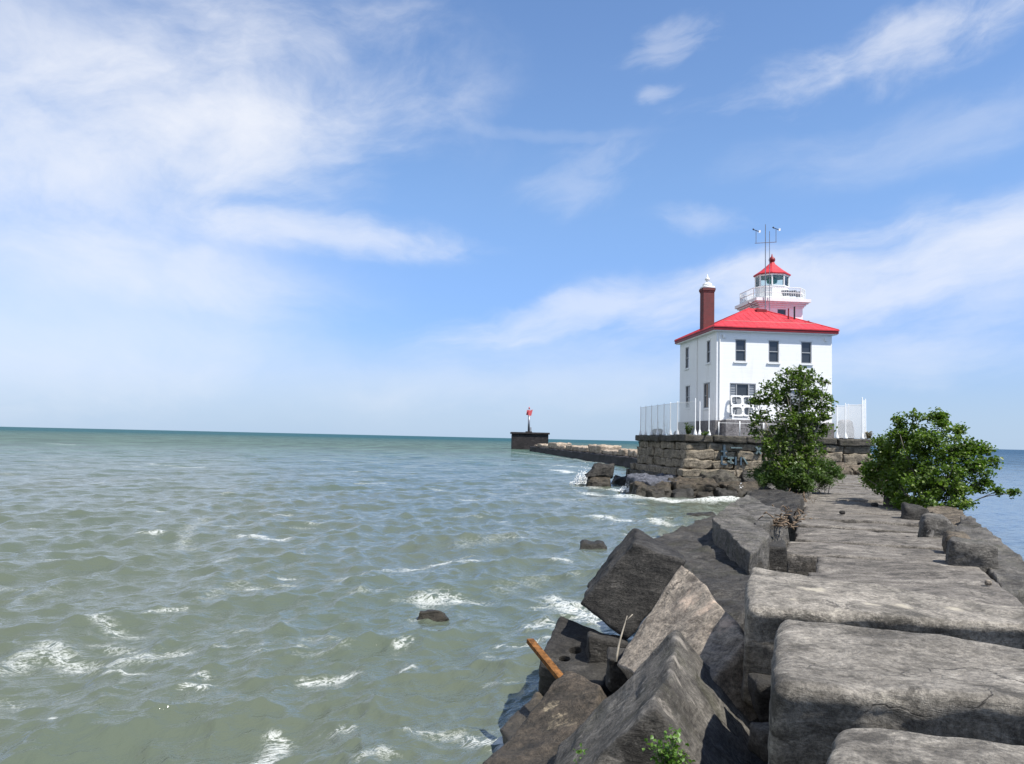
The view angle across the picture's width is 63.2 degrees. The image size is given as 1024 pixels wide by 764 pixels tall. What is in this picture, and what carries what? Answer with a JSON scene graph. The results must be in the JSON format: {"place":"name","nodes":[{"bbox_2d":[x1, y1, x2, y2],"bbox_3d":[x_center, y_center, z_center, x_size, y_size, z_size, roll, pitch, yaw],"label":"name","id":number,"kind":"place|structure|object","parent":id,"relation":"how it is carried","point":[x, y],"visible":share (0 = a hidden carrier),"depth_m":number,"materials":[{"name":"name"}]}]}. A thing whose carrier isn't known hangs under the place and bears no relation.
{"place":"outdoors","nodes":[
{"label":"outdoors","id":0,"kind":"place"},
{"bbox_2d":[0,427,1023,763],"bbox_3d":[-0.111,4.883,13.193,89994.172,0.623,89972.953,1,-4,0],"label":"water","id":1,"kind":"structure","parent":0,"point":[190,597],"depth_m":22.25,"materials":[{"name":"green liquid"}]},
{"bbox_2d":[417,609,448,621],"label":"lake rock","id":2,"kind":"object","parent":1,"relation":"in","point":[436,615],"visible":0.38,"depth_m":18.45,"materials":[{"name":"stone"}]},
{"bbox_2d":[510,432,549,449],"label":"end block","id":3,"kind":"structure","parent":1,"relation":"in","point":[523,440],"depth_m":304.41,"materials":[{"name":"concrete"}]},
{"bbox_2d":[525,407,532,431],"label":"beacon","id":4,"kind":"object","parent":3,"relation":"on","point":[529,413],"visible":0.94,"depth_m":307.40,"materials":[{"name":"metal"}]},
{"bbox_2d":[569,462,586,484],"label":"wave splash","id":5,"kind":"object","parent":1,"relation":"on","point":[579,480],"visible":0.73,"depth_m":74.44,"materials":[{"name":"white liquid"}]},
{"bbox_2d":[529,442,636,467],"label":"breakwater","id":6,"kind":"object","parent":1,"relation":"in","point":[618,455],"visible":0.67,"depth_m":159.61,"materials":[{"name":"stone"}]},
{"bbox_2d":[579,539,606,549],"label":"lake rock","id":7,"kind":"object","parent":1,"relation":"in","point":[588,544],"visible":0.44,"depth_m":30.57,"materials":[{"name":"stone"}]},
{"bbox_2d":[586,476,610,486],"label":"shore rock","id":8,"kind":"object","parent":1,"relation":"in","point":[601,481],"visible":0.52,"depth_m":71.47,"materials":[{"name":"stone"}]},
{"bbox_2d":[585,462,614,478],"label":"shore rock","id":9,"kind":"object","parent":8,"relation":"on","point":[598,469],"visible":0.91,"depth_m":72.17,"materials":[{"name":"stone"}]},
{"bbox_2d":[611,475,626,485],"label":"shore rock","id":10,"kind":"object","parent":1,"relation":"in","point":[619,480],"visible":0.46,"depth_m":73.85,"materials":[{"name":"stone"}]},
{"bbox_2d":[615,484,628,492],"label":"wave splash","id":11,"kind":"object","parent":1,"relation":"on","point":[624,489],"visible":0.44,"depth_m":64.94,"materials":[{"name":"white liquid"}]},
{"bbox_2d":[629,481,671,496],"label":"shore rock","id":12,"kind":"object","parent":1,"relation":"in","point":[639,488],"visible":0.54,"depth_m":61.12,"materials":[{"name":"stone"}]},
{"bbox_2d":[626,473,676,493],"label":"shore rock","id":13,"kind":"object","parent":1,"relation":"in","point":[649,480],"visible":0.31,"depth_m":64.51,"materials":[{"name":"stone"}]},
{"bbox_2d":[646,489,665,497],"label":"shore rock","id":14,"kind":"object","parent":1,"relation":"in","point":[655,493],"visible":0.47,"depth_m":60.09,"materials":[{"name":"stone"}]},
{"bbox_2d":[671,488,693,497],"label":"shore rock","id":15,"kind":"object","parent":1,"relation":"in","point":[686,492],"visible":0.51,"depth_m":60.31,"materials":[{"name":"stone"}]},
{"bbox_2d":[668,476,719,497],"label":"shore rock","id":16,"kind":"object","parent":1,"relation":"in","point":[702,485],"visible":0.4,"depth_m":61.37,"materials":[{"name":"stone"}]},
{"bbox_2d":[686,512,715,515],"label":"lake rock","id":17,"kind":"object","parent":1,"relation":"in","point":[703,513],"visible":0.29,"depth_m":44.63,"materials":[{"name":"stone"}]},
{"bbox_2d":[696,492,713,497],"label":"shore rock","id":18,"kind":"object","parent":1,"relation":"in","point":[702,494],"visible":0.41,"depth_m":60.67,"materials":[{"name":"stone"}]},
{"bbox_2d":[700,469,738,483],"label":"shore rock","id":19,"kind":"object","parent":1,"relation":"in","point":[719,475],"visible":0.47,"depth_m":63.19,"materials":[{"name":"stone"}]},
{"bbox_2d":[713,487,738,496],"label":"shore rock","id":20,"kind":"object","parent":1,"relation":"in","point":[718,491],"visible":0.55,"depth_m":60.68,"materials":[{"name":"stone"}]},
{"bbox_2d":[718,481,760,497],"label":"shore rock","id":21,"kind":"object","parent":1,"relation":"in","point":[745,488],"visible":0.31,"depth_m":61.89,"materials":[{"name":"stone"}]},
{"bbox_2d":[740,470,756,481],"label":"shore rock","id":22,"kind":"object","parent":1,"relation":"on","point":[744,478],"visible":0.14,"depth_m":63.80,"materials":[{"name":"stone"}]},
{"bbox_2d":[626,434,873,481],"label":"stone pier","id":23,"kind":"structure","parent":1,"relation":"in","point":[689,456],"depth_m":65.38,"materials":[{"name":"stone"}]},
{"bbox_2d":[652,429,661,434],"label":"loose stone","id":24,"kind":"object","parent":23,"relation":"on","point":[660,433],"visible":0.38,"depth_m":74.90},
{"bbox_2d":[639,398,696,434],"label":"fence","id":25,"kind":"object","parent":23,"relation":"on","point":[647,425],"visible":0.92,"depth_m":69.91,"materials":[{"name":"white metal"}]},
{"bbox_2d":[684,422,692,433],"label":"weed","id":26,"kind":"object","parent":23,"relation":"on","point":[688,431],"visible":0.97,"depth_m":65.11,"materials":[{"name":"green plant"}]},
{"bbox_2d":[698,398,710,435],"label":"fence","id":27,"kind":"object","parent":23,"relation":"on","point":[699,433],"visible":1,"depth_m":64.98,"materials":[{"name":"white metal"}]},
{"bbox_2d":[718,421,763,435],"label":"fence","id":28,"kind":"object","parent":23,"relation":"on","point":[739,427],"visible":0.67,"depth_m":65.32,"materials":[{"name":"white metal"}]},
{"bbox_2d":[674,224,839,437],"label":"lighthouse","id":29,"kind":"object","parent":23,"relation":"on","point":[766,332],"visible":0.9,"depth_m":69.17,"materials":[{"name":"paint"}]},
{"bbox_2d":[684,345,688,369],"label":"window","id":30,"kind":"structure","parent":29,"relation":"in","point":[687,347],"depth_m":76.32,"materials":[{"name":"clear glass"}]},
{"bbox_2d":[684,384,689,409],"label":"window","id":31,"kind":"structure","parent":29,"relation":"in","point":[687,385],"depth_m":75.82,"materials":[{"name":"clear glass"}]},
{"bbox_2d":[702,380,709,409],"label":"window","id":32,"kind":"structure","parent":29,"relation":"in","point":[706,383],"depth_m":70.51,"materials":[{"name":"clear glass"}]},
{"bbox_2d":[705,338,710,364],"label":"window","id":33,"kind":"structure","parent":29,"relation":"in","point":[708,342],"depth_m":70.61,"materials":[{"name":"clear glass"}]},
{"bbox_2d":[734,337,747,362],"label":"window","id":34,"kind":"structure","parent":29,"relation":"in","point":[740,345],"depth_m":68.65,"materials":[{"name":"clear glass"}]},
{"bbox_2d":[730,395,754,419],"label":"white panel","id":35,"kind":"object","parent":29,"relation":"on","point":[740,406],"visible":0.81,"depth_m":67.83,"materials":[{"name":"paint"}]},
{"bbox_2d":[730,383,755,416],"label":"window","id":36,"kind":"structure","parent":29,"relation":"in","point":[743,389],"depth_m":68.41,"materials":[{"name":"clear glass"}]},
{"bbox_2d":[767,338,780,363],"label":"window","id":37,"kind":"structure","parent":29,"relation":"in","point":[773,358],"depth_m":68.93,"materials":[{"name":"clear glass"}]},
{"bbox_2d":[790,390,801,412],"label":"door","id":38,"kind":"structure","parent":29,"relation":"in","point":[792,393],"depth_m":68.90,"materials":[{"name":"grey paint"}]},
{"bbox_2d":[800,340,813,364],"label":"window","id":39,"kind":"structure","parent":29,"relation":"in","point":[806,349],"depth_m":69.20,"materials":[{"name":"clear glass"}]},
{"bbox_2d":[832,397,867,438],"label":"fence","id":40,"kind":"object","parent":23,"relation":"on","point":[838,414],"visible":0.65,"depth_m":66.30,"materials":[{"name":"white metal"}]},
{"bbox_2d":[865,431,873,438],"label":"weed","id":41,"kind":"object","parent":23,"relation":"on","point":[869,434],"visible":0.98,"depth_m":66.29,"materials":[{"name":"green plant"}]},
{"bbox_2d":[829,462,853,474],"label":"shore rock","id":42,"kind":"object","parent":1,"relation":"in","point":[848,470],"visible":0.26,"depth_m":63.96,"materials":[{"name":"brown stone"}]},
{"bbox_2d":[849,465,886,480],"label":"shore rock","id":43,"kind":"object","parent":1,"relation":"in","point":[854,468],"visible":0.07,"depth_m":64.58,"materials":[{"name":"brown stone"}]},
{"bbox_2d":[0,0,1023,449],"label":"sky","id":44,"kind":"structure","parent":0,"point":[438,218],"materials":[{"name":"blue"}]},
{"bbox_2d":[607,692,767,763],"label":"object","id":45,"kind":"structure","parent":0,"point":[755,759],"depth_m":7.15,"materials":[{"name":"stone"}]},
{"bbox_2d":[500,692,542,743],"bbox_3d":[0.255,4.672,10.914,0.628,0.806,1.546,-1,-4,30],"label":"boulder","id":46,"kind":"object","parent":45,"relation":"on","point":[513,724],"visible":0.26,"depth_m":10.93,"materials":[{"name":"grey stone"}]},
{"bbox_2d":[483,671,606,763],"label":"boulder","id":47,"kind":"object","parent":45,"relation":"on","point":[566,706],"visible":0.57,"depth_m":9.12,"materials":[{"name":"grey stone"}]},
{"bbox_2d":[539,616,609,695],"bbox_3d":[1.010,4.229,12.115,1.125,1.212,2.087,0,-4,13],"label":"boulder","id":48,"kind":"object","parent":45,"relation":"on","point":[564,649],"visible":0.41,"depth_m":11.90,"materials":[{"name":"stone"}]},
{"bbox_2d":[526,638,562,678],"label":"rusty beam","id":49,"kind":"structure","parent":48,"relation":"attached to","point":[546,660],"depth_m":11.13,"materials":[{"name":"brown wood"}]},
{"bbox_2d":[585,631,627,662],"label":"rubble stone","id":50,"kind":"object","parent":48,"relation":"on","point":[598,645],"visible":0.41,"depth_m":11.70,"materials":[{"name":"grey stone"}]},
{"bbox_2d":[581,528,685,638],"bbox_3d":[1.863,3.050,12.825,1.531,1.399,2.004,1,-4,9],"label":"boulder","id":51,"kind":"object","parent":50,"relation":"on","point":[636,571],"visible":0.97,"depth_m":12.13,"materials":[{"name":"stone"}]},
{"bbox_2d":[605,647,627,692],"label":"rubble stone","id":52,"kind":"object","parent":45,"relation":"on","point":[616,679],"visible":0.37,"depth_m":10.59,"materials":[{"name":"grey stone"}]},
{"bbox_2d":[615,614,632,661],"bbox_3d":[1.407,3.247,10.568,0.067,0.540,0.405,-2,-5,38],"label":"dry stalk","id":53,"kind":"object","parent":45,"relation":"on","point":[617,652],"visible":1,"depth_m":10.53,"materials":[{"name":"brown wood"}]},
{"bbox_2d":[553,630,750,763],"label":"boulder","id":54,"kind":"object","parent":45,"relation":"on","point":[664,687],"visible":0.91,"depth_m":7.07,"materials":[{"name":"grey stone"}]},
{"bbox_2d":[574,743,586,763],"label":"weed","id":55,"kind":"object","parent":54,"relation":"on","point":[580,751],"visible":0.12,"depth_m":6.88,"materials":[{"name":"green plant"}]},
{"bbox_2d":[642,725,695,763],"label":"weed","id":56,"kind":"object","parent":45,"relation":"on","point":[668,755],"visible":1,"depth_m":5.69,"materials":[{"name":"green plant"}]},
{"bbox_2d":[617,565,757,720],"bbox_3d":[2.083,3.212,9.491,1.635,1.710,3.493,1,-4,0],"label":"boulder","id":57,"kind":"object","parent":45,"relation":"on","point":[697,616],"visible":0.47,"depth_m":9.46,"materials":[{"name":"grey stone"}]},
{"bbox_2d":[653,515,764,630],"bbox_3d":[3.702,3.751,16.023,1.926,1.372,12.942,1,-4,8],"label":"boulder","id":58,"kind":"object","parent":45,"relation":"on","point":[716,571],"visible":0.37,"depth_m":14.47,"materials":[{"name":"stone"}]},
{"bbox_2d":[712,502,769,574],"bbox_3d":[4.574,3.375,16.966,0.936,1.404,6.976,1,-4,9],"label":"boulder","id":59,"kind":"object","parent":58,"relation":"on","point":[741,539],"visible":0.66,"depth_m":15.52,"materials":[{"name":"grey stone"}]},
{"bbox_2d":[748,722,768,762],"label":"rubble stone","id":60,"kind":"object","parent":45,"relation":"on","point":[758,739],"visible":0.47,"depth_m":6.73,"materials":[{"name":"grey stone"}]},
{"bbox_2d":[747,673,770,721],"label":"rubble stone","id":61,"kind":"object","parent":45,"relation":"on","point":[759,686],"visible":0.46,"depth_m":7.21,"materials":[{"name":"grey stone"}]},
{"bbox_2d":[736,495,789,547],"bbox_3d":[5.758,3.495,19.693,1.150,1.272,6.420,1,-4,5],"label":"boulder","id":62,"kind":"object","parent":45,"relation":"on","point":[754,507],"visible":0.35,"depth_m":18.37,"materials":[{"name":"grey stone"}]},
{"bbox_2d":[758,512,804,528],"bbox_3d":[5.649,2.948,17.729,0.936,0.340,1.395,4,-5,-39],"label":"driftwood heap","id":63,"kind":"object","parent":62,"relation":"on","point":[781,522],"visible":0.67,"depth_m":17.57,"materials":[{"name":"brown wood"}]},
{"bbox_2d":[750,486,804,541],"bbox_3d":[9.018,4.367,27.755,1.779,1.311,13.262,1,-4,9],"label":"boulder","id":64,"kind":"object","parent":45,"relation":"on","point":[778,498],"visible":0.42,"depth_m":26.87,"materials":[{"name":"stone"}]},
{"bbox_2d":[772,504,812,518],"bbox_3d":[7.489,3.552,22.464,1.091,0.468,1.032,2,-4,-16],"label":"driftwood heap","id":65,"kind":"object","parent":64,"relation":"on","point":[798,510],"visible":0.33,"depth_m":22.55,"materials":[{"name":"brown wood"}]},
{"bbox_2d":[789,488,815,502],"bbox_3d":[10.236,4.165,29.959,1.551,0.654,2.359,1,-4,0],"label":"driftwood heap","id":66,"kind":"object","parent":64,"relation":"on","point":[803,495],"visible":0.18,"depth_m":29.41,"materials":[{"name":"brown wood"}]},
{"bbox_2d":[769,540,786,572],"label":"boulder","id":67,"kind":"object","parent":45,"relation":"on","point":[778,557],"visible":0.3,"depth_m":15.62,"materials":[{"name":"stone"}]},
{"bbox_2d":[743,365,838,491],"bbox_3d":[11.044,2.159,32.825,3.513,5.778,2.519,3,-4,-28],"label":"tree","id":68,"kind":"object","parent":45,"relation":"on","point":[783,437],"visible":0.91,"depth_m":32.68,"materials":[{"name":"green plant"}]},
{"bbox_2d":[769,485,813,498],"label":"boulder","id":69,"kind":"object","parent":45,"relation":"on","point":[806,494],"visible":0.05,"depth_m":32.32,"materials":[{"name":"grey stone"}]},
{"bbox_2d":[743,456,847,495],"bbox_3d":[11.337,3.852,33.568,3.058,1.986,4.739,-2,-5,39],"label":"shrub","id":70,"kind":"object","parent":45,"relation":"on","point":[765,479],"visible":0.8,"depth_m":32.73,"materials":[{"name":"green plant"}]},
{"bbox_2d":[814,481,865,484],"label":"walkway capstone","id":71,"kind":"object","parent":45,"relation":"on","point":[854,482],"visible":0.12,"depth_m":43.78,"materials":[{"name":"stone"}]},
{"bbox_2d":[814,483,868,486],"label":"walkway capstone","id":72,"kind":"object","parent":45,"relation":"on","point":[852,485],"visible":0.19,"depth_m":42.04,"materials":[{"name":"stone"}]},
{"bbox_2d":[816,485,867,487],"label":"walkway capstone","id":73,"kind":"object","parent":45,"relation":"on","point":[846,486],"visible":0.16,"depth_m":40.79,"materials":[{"name":"stone"}]},
{"bbox_2d":[814,489,871,492],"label":"walkway capstone","id":74,"kind":"object","parent":45,"relation":"on","point":[845,491],"visible":0.16,"depth_m":36.56,"materials":[{"name":"stone"}]},
{"bbox_2d":[804,498,882,505],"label":"walkway capstone","id":75,"kind":"object","parent":45,"relation":"on","point":[817,501],"visible":0.23,"depth_m":29.42,"materials":[{"name":"stone"}]},
{"bbox_2d":[808,496,882,502],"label":"walkway capstone","id":76,"kind":"object","parent":45,"relation":"on","point":[871,500],"visible":0.23,"depth_m":31.00,"materials":[{"name":"stone"}]},
{"bbox_2d":[816,486,875,489],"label":"walkway capstone","id":77,"kind":"object","parent":45,"relation":"on","point":[848,488],"visible":0.16,"depth_m":38.84,"materials":[{"name":"stone"}]},
{"bbox_2d":[810,493,883,497],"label":"walkway capstone","id":78,"kind":"object","parent":45,"relation":"on","point":[844,495],"visible":0.26,"depth_m":33.03,"materials":[{"name":"stone"}]},
{"bbox_2d":[814,491,879,494],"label":"walkway capstone","id":79,"kind":"object","parent":45,"relation":"on","point":[833,492],"visible":0.2,"depth_m":34.61,"materials":[{"name":"stone"}]},
{"bbox_2d":[822,488,875,492],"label":"walkway capstone","id":80,"kind":"object","parent":45,"relation":"on","point":[849,490],"visible":0.14,"depth_m":37.91,"materials":[{"name":"stone"}]},
{"bbox_2d":[804,503,896,508],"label":"walkway capstone","id":81,"kind":"object","parent":45,"relation":"on","point":[835,505],"visible":0.23,"depth_m":27.63,"materials":[{"name":"stone"}]},
{"bbox_2d":[803,512,900,518],"bbox_3d":[10.031,4.235,24.081,3.073,0.832,1.530,0,-4,21],"label":"walkway capstone","id":82,"kind":"object","parent":45,"relation":"on","point":[870,516],"visible":0.16,"depth_m":24.25,"materials":[{"name":"stone"}]},
{"bbox_2d":[804,506,900,514],"bbox_3d":[10.631,4.367,25.869,2.945,0.858,2.104,0,-4,20],"label":"walkway capstone","id":83,"kind":"object","parent":45,"relation":"on","point":[867,511],"visible":0.3,"depth_m":25.79,"materials":[{"name":"stone"}]},
{"bbox_2d":[795,527,917,538],"bbox_3d":[8.156,3.893,19.303,3.082,0.822,1.462,0,-4,16],"label":"walkway capstone","id":84,"kind":"object","parent":45,"relation":"on","point":[825,530],"visible":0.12,"depth_m":19.41,"materials":[{"name":"stone"}]},
{"bbox_2d":[796,518,918,532],"bbox_3d":[8.785,4.005,21.017,3.197,0.865,2.031,0,-4,16],"label":"walkway capstone","id":85,"kind":"object","parent":45,"relation":"on","point":[822,523],"visible":0.33,"depth_m":20.67,"materials":[{"name":"stone"}]},
{"bbox_2d":[798,514,919,526],"bbox_3d":[9.453,4.104,22.675,3.205,0.817,1.524,0,-4,22],"label":"walkway capstone","id":86,"kind":"object","parent":45,"relation":"on","point":[888,521],"visible":0.3,"depth_m":22.24,"materials":[{"name":"stone"}]},
{"bbox_2d":[787,541,946,575],"bbox_3d":[7.025,3.635,15.994,3.488,0.827,2.195,0,-4,24],"label":"walkway capstone","id":87,"kind":"object","parent":45,"relation":"on","point":[802,558],"visible":0.37,"depth_m":15.66,"materials":[{"name":"stone"}]},
{"bbox_2d":[795,532,942,549],"bbox_3d":[7.757,3.736,17.779,3.241,0.841,1.644,0,-4,19],"label":"walkway capstone","id":88,"kind":"object","parent":45,"relation":"on","point":[929,543],"visible":0.22,"depth_m":17.54,"materials":[{"name":"stone"}]},
{"bbox_2d":[741,567,1023,705],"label":"stone block","id":89,"kind":"structure","parent":45,"relation":"on","point":[773,600],"depth_m":7.64,"materials":[{"name":"grey stone"}]},
{"bbox_2d":[767,619,1023,763],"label":"stone block","id":90,"kind":"structure","parent":45,"relation":"on","point":[830,682],"depth_m":5.06,"materials":[{"name":"grey stone"}]},
{"bbox_2d":[816,557,990,578],"bbox_3d":[6.538,3.518,14.062,2.659,0.862,1.850,0,-4,21],"label":"walkway capstone","id":91,"kind":"object","parent":45,"relation":"on","point":[831,565],"visible":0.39,"depth_m":13.98,"materials":[{"name":"stone"}]},
{"bbox_2d":[900,502,928,519],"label":"boulder","id":92,"kind":"object","parent":45,"relation":"on","point":[912,511],"visible":0.54,"depth_m":22.71,"materials":[{"name":"stone"}]},
{"bbox_2d":[808,572,1023,606],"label":"walkway capstone","id":93,"kind":"object","parent":45,"relation":"on","point":[974,589],"visible":0.24,"depth_m":12.31,"materials":[{"name":"stone"}]},
{"bbox_2d":[984,580,991,584],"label":"pebble","id":94,"kind":"object","parent":93,"relation":"on","point":[987,582],"visible":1,"depth_m":12.25,"materials":[{"name":"stone"}]},
{"bbox_2d":[826,728,1023,763],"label":"stone block","id":95,"kind":"structure","parent":45,"relation":"on","point":[869,746],"depth_m":4.12,"materials":[{"name":"grey stone"}]},
{"bbox_2d":[917,513,954,537],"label":"boulder","id":96,"kind":"object","parent":45,"relation":"on","point":[933,525],"visible":0.59,"depth_m":18.17,"materials":[{"name":"grey stone"}]},
{"bbox_2d":[858,406,1022,511],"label":"bush","id":97,"kind":"object","parent":45,"relation":"on","point":[902,472],"visible":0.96,"depth_m":26.17,"materials":[{"name":"green plant"}]},
{"bbox_2d":[927,504,965,525],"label":"boulder","id":98,"kind":"object","parent":45,"relation":"on","point":[952,514],"visible":0.3,"depth_m":22.77,"materials":[{"name":"brown stone"}]},
{"bbox_2d":[954,516,1023,604],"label":"boulder","id":99,"kind":"object","parent":45,"relation":"on","point":[1007,575],"visible":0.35,"depth_m":14.78,"materials":[{"name":"grey stone"}]},
{"bbox_2d":[942,530,969,553],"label":"boulder","id":100,"kind":"object","parent":99,"relation":"on","point":[947,535],"visible":0.34,"depth_m":15.84,"materials":[{"name":"grey stone"}]},
{"bbox_2d":[945,536,998,574],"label":"boulder","id":101,"kind":"object","parent":99,"relation":"on","point":[982,555],"visible":0.58,"depth_m":14.26,"materials":[{"name":"grey stone"}]},
{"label":"boulder","id":102,"kind":"object","parent":45,"relation":"on","visible":0},
{"bbox_2d":[883,495,897,506],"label":"boulder","id":103,"kind":"object","parent":102,"relation":"on","point":[886,501],"visible":0.07,"depth_m":27.61,"materials":[{"name":"stone"}]},
{"bbox_2d":[837,419,854,438],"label":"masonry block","id":104,"kind":"structure","parent":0,"point":[850,436],"depth_m":67.21,"materials":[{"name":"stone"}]}
]}

